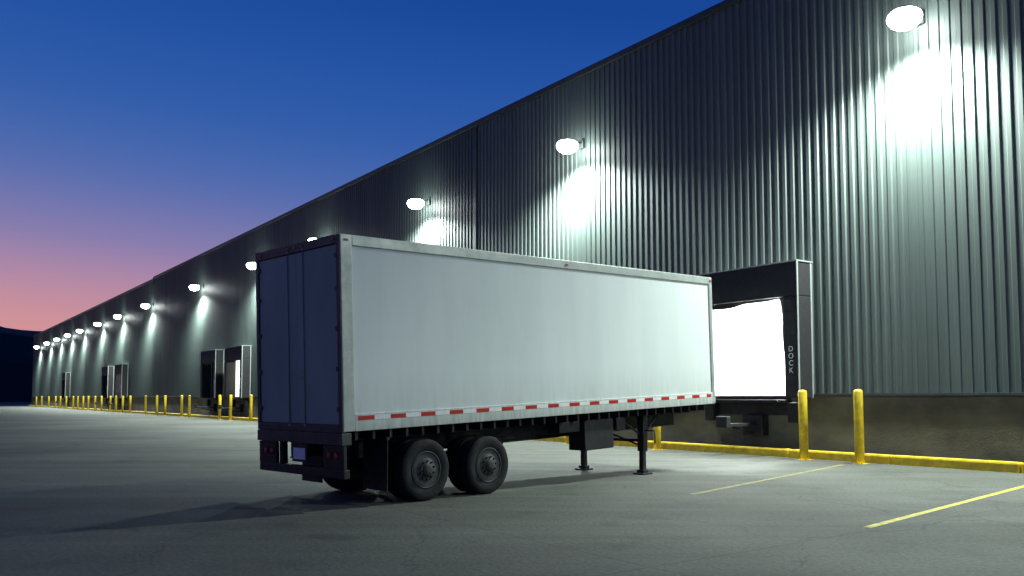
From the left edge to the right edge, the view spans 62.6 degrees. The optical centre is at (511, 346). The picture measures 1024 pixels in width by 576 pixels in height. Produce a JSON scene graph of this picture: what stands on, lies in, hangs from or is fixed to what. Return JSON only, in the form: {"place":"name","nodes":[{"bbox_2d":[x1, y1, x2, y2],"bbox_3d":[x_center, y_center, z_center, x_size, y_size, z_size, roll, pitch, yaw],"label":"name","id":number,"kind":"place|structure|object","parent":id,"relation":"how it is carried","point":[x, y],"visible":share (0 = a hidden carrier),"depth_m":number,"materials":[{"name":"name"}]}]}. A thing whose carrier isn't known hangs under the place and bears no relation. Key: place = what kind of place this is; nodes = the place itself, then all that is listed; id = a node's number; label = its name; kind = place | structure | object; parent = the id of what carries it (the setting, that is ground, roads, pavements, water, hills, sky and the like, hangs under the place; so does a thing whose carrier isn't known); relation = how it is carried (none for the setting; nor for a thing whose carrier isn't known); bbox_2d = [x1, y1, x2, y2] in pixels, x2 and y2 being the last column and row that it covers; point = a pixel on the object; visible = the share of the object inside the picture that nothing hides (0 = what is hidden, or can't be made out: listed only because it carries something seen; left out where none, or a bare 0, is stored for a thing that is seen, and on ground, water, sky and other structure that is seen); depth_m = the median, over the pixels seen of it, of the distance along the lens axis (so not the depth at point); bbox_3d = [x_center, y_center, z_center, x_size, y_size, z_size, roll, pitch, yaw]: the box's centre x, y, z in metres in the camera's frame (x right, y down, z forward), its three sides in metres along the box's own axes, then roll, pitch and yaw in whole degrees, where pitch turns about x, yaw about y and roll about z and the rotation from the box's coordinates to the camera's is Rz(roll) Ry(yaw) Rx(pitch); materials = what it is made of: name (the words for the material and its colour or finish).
{"place":"outdoors","nodes":[
{"label":"outdoors","id":0,"kind":"place"},
{"bbox_2d":[0,326,41,401],"bbox_3d":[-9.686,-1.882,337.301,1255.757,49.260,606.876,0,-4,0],"label":"hill","id":1,"kind":"structure","parent":0,"point":[16,359],"depth_m":359.20,"materials":[{"name":"black"}]},
{"bbox_2d":[0,0,723,330],"label":"sky","id":2,"kind":"structure","parent":0,"point":[139,139],"materials":[{"name":"blue"}]},
{"bbox_2d":[0,402,1023,575],"bbox_3d":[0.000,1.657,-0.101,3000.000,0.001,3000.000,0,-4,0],"label":"ground","id":3,"kind":"structure","parent":0,"point":[92,493],"depth_m":11.98,"materials":[{"name":"grey asphalt"}]},
{"bbox_2d":[100,396,102,410],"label":"bollard","id":4,"kind":"object","parent":3,"relation":"on","point":[101,407],"visible":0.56,"depth_m":102.46,"materials":[{"name":"yellow metal"}]},
{"bbox_2d":[109,396,111,411],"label":"bollard","id":5,"kind":"object","parent":3,"relation":"on","point":[110,397],"visible":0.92,"depth_m":97.98,"materials":[{"name":"yellow metal"}]},
{"bbox_2d":[115,396,116,411],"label":"bollard","id":6,"kind":"object","parent":3,"relation":"on","point":[115,403],"visible":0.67,"depth_m":95.12,"materials":[{"name":"yellow metal"}]},
{"bbox_2d":[121,396,123,412],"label":"bollard","id":7,"kind":"object","parent":3,"relation":"on","point":[122,410],"visible":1,"depth_m":92.30,"materials":[{"name":"yellow metal"}]},
{"bbox_2d":[129,396,131,412],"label":"bollard","id":8,"kind":"object","parent":3,"relation":"on","point":[130,399],"visible":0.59,"depth_m":89.49,"materials":[{"name":"yellow metal"}]},
{"bbox_2d":[144,395,146,413],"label":"bollard","id":9,"kind":"object","parent":3,"relation":"on","point":[145,405],"visible":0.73,"depth_m":83.85,"materials":[{"name":"yellow metal"}]},
{"bbox_2d":[155,395,157,414],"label":"bollard","id":10,"kind":"object","parent":3,"relation":"on","point":[156,412],"visible":0.76,"depth_m":80.02,"materials":[{"name":"yellow metal"}]},
{"bbox_2d":[163,395,166,415],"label":"bollard","id":11,"kind":"object","parent":3,"relation":"on","point":[165,402],"visible":1,"depth_m":77.31,"materials":[{"name":"yellow metal"}]},
{"bbox_2d":[180,395,183,416],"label":"bollard","id":12,"kind":"object","parent":3,"relation":"on","point":[181,405],"visible":1,"depth_m":72.89,"materials":[{"name":"yellow metal"}]},
{"bbox_2d":[188,395,190,416],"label":"bollard","id":13,"kind":"object","parent":3,"relation":"on","point":[189,405],"visible":1,"depth_m":70.88,"materials":[{"name":"yellow metal"}]},
{"bbox_2d":[218,395,221,419],"bbox_3d":[-22.301,4.654,64.245,0.340,1.874,0.340,3,-4,-36],"label":"bollard","id":14,"kind":"object","parent":3,"relation":"on","point":[219,403],"visible":0.97,"depth_m":64.16,"materials":[{"name":"yellow metal"}]},
{"bbox_2d":[229,395,231,419],"bbox_3d":[-20.677,4.508,61.858,0.340,1.874,0.340,3,-5,-36],"label":"bollard","id":15,"kind":"object","parent":3,"relation":"on","point":[230,407],"visible":0.84,"depth_m":61.77,"materials":[{"name":"yellow metal"}]},
{"bbox_2d":[247,395,253,421],"bbox_3d":[-18.079,4.291,58.309,0.340,1.874,0.340,3,-5,-36],"label":"bollard","id":16,"kind":"object","parent":3,"relation":"on","point":[250,407],"visible":1,"depth_m":58.22,"materials":[{"name":"yellow metal"}]},
{"bbox_2d":[255,233,715,500],"bbox_3d":[0.199,0.457,16.931,2.560,4.476,10.388,-3,-5,45],"label":"semi trailer","id":17,"kind":"object","parent":3,"relation":"on","point":[396,368],"visible":1,"depth_m":14.20,"materials":[{"name":"white paint"}]},
{"bbox_2d":[28,405,1023,473],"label":"yellow curb","id":18,"kind":"structure","parent":3,"relation":"on","point":[976,464],"depth_m":22.50,"materials":[{"name":"paint"}]},
{"bbox_2d":[31,0,1023,462],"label":"warehouse","id":19,"kind":"structure","parent":3,"relation":"on","point":[827,196],"depth_m":25.21,"materials":[{"name":"metal"}]},
{"bbox_2d":[94,321,103,325],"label":"wall lamp","id":20,"kind":"object","parent":19,"relation":"attached to","point":[97,323],"visible":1,"depth_m":108.43,"materials":[{"name":"grey"}]},
{"bbox_2d":[114,314,124,318],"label":"wall lamp","id":21,"kind":"object","parent":19,"relation":"attached to","point":[117,316],"visible":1,"depth_m":98.31,"materials":[{"name":"grey"}]},
{"bbox_2d":[141,303,152,308],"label":"wall lamp","id":22,"kind":"object","parent":19,"relation":"attached to","point":[145,305],"visible":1,"depth_m":86.86,"materials":[{"name":"grey"}]},
{"bbox_2d":[189,284,203,290],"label":"wall lamp","id":23,"kind":"object","parent":19,"relation":"attached to","point":[194,287],"visible":1,"depth_m":72.21,"materials":[{"name":"grey"}]},
{"bbox_2d":[211,363,213,396],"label":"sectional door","id":24,"kind":"structure","parent":19,"relation":"in","point":[212,363],"depth_m":70.25,"materials":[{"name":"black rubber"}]},
{"bbox_2d":[246,261,255,268],"bbox_3d":[-18.542,-5.831,60.523,1.141,0.650,0.820,6,-7,-59],"label":"wall lamp","id":25,"kind":"object","parent":19,"relation":"attached to","point":[251,265],"visible":0.74,"depth_m":60.10,"materials":[{"name":"grey"}]},
{"bbox_2d":[407,197,429,208],"bbox_3d":[-4.544,-7.016,41.150,1.141,0.650,0.820,1,-4,-12],"label":"wall lamp","id":26,"kind":"object","parent":19,"relation":"attached to","point":[415,203],"visible":1,"depth_m":40.88,"materials":[{"name":"grey"}]},
{"bbox_2d":[556,138,583,153],"bbox_3d":[2.166,-7.584,31.865,1.141,0.650,0.820,6,-7,-59],"label":"wall lamp","id":27,"kind":"object","parent":19,"relation":"attached to","point":[567,145],"visible":1,"depth_m":31.49,"materials":[{"name":"grey"}]},
{"bbox_2d":[887,5,924,30],"bbox_3d":[9.963,-8.244,21.073,1.141,0.650,0.820,1,-4,-12],"label":"wall lamp","id":28,"kind":"object","parent":19,"relation":"attached to","point":[904,17],"visible":1,"depth_m":20.81,"materials":[{"name":"grey"}]},
{"bbox_2d":[562,436,568,443],"bbox_3d":[2.044,2.587,30.460,0.340,1.874,0.340,2,-4,-36],"label":"bollard","id":29,"kind":"object","parent":3,"relation":"on","point":[567,439],"visible":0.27,"depth_m":30.31,"materials":[{"name":"yellow metal"}]},
{"bbox_2d":[650,426,664,449],"bbox_3d":[4.643,2.370,26.904,0.340,1.874,0.340,3,-4,-36],"label":"bollard","id":30,"kind":"object","parent":3,"relation":"on","point":[657,445],"visible":0.43,"depth_m":26.77,"materials":[{"name":"yellow metal"}]},
{"bbox_2d":[692,465,840,493],"bbox_3d":[5.650,2.740,17.666,0.110,0.001,8.184,-3,-4,38],"label":"parking line","id":31,"kind":"object","parent":3,"relation":"on","point":[763,480],"visible":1,"depth_m":16.86,"materials":[{"name":"paint"}]},
{"bbox_2d":[795,390,813,460],"bbox_3d":[7.790,2.101,22.512,0.340,1.874,0.340,2,-4,-36],"label":"bollard","id":32,"kind":"object","parent":3,"relation":"on","point":[803,426],"visible":1,"depth_m":22.43,"materials":[{"name":"yellow metal"}]},
{"bbox_2d":[850,389,869,464],"bbox_3d":[8.739,2.022,21.213,0.340,1.874,0.340,2,-4,-36],"label":"bollard","id":33,"kind":"object","parent":3,"relation":"on","point":[858,426],"visible":1,"depth_m":21.12,"materials":[{"name":"yellow metal"}]},
{"bbox_2d":[864,485,1023,527],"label":"parking line","id":34,"kind":"object","parent":3,"relation":"on","point":[928,511],"visible":1,"depth_m":12.60,"materials":[{"name":"paint"}]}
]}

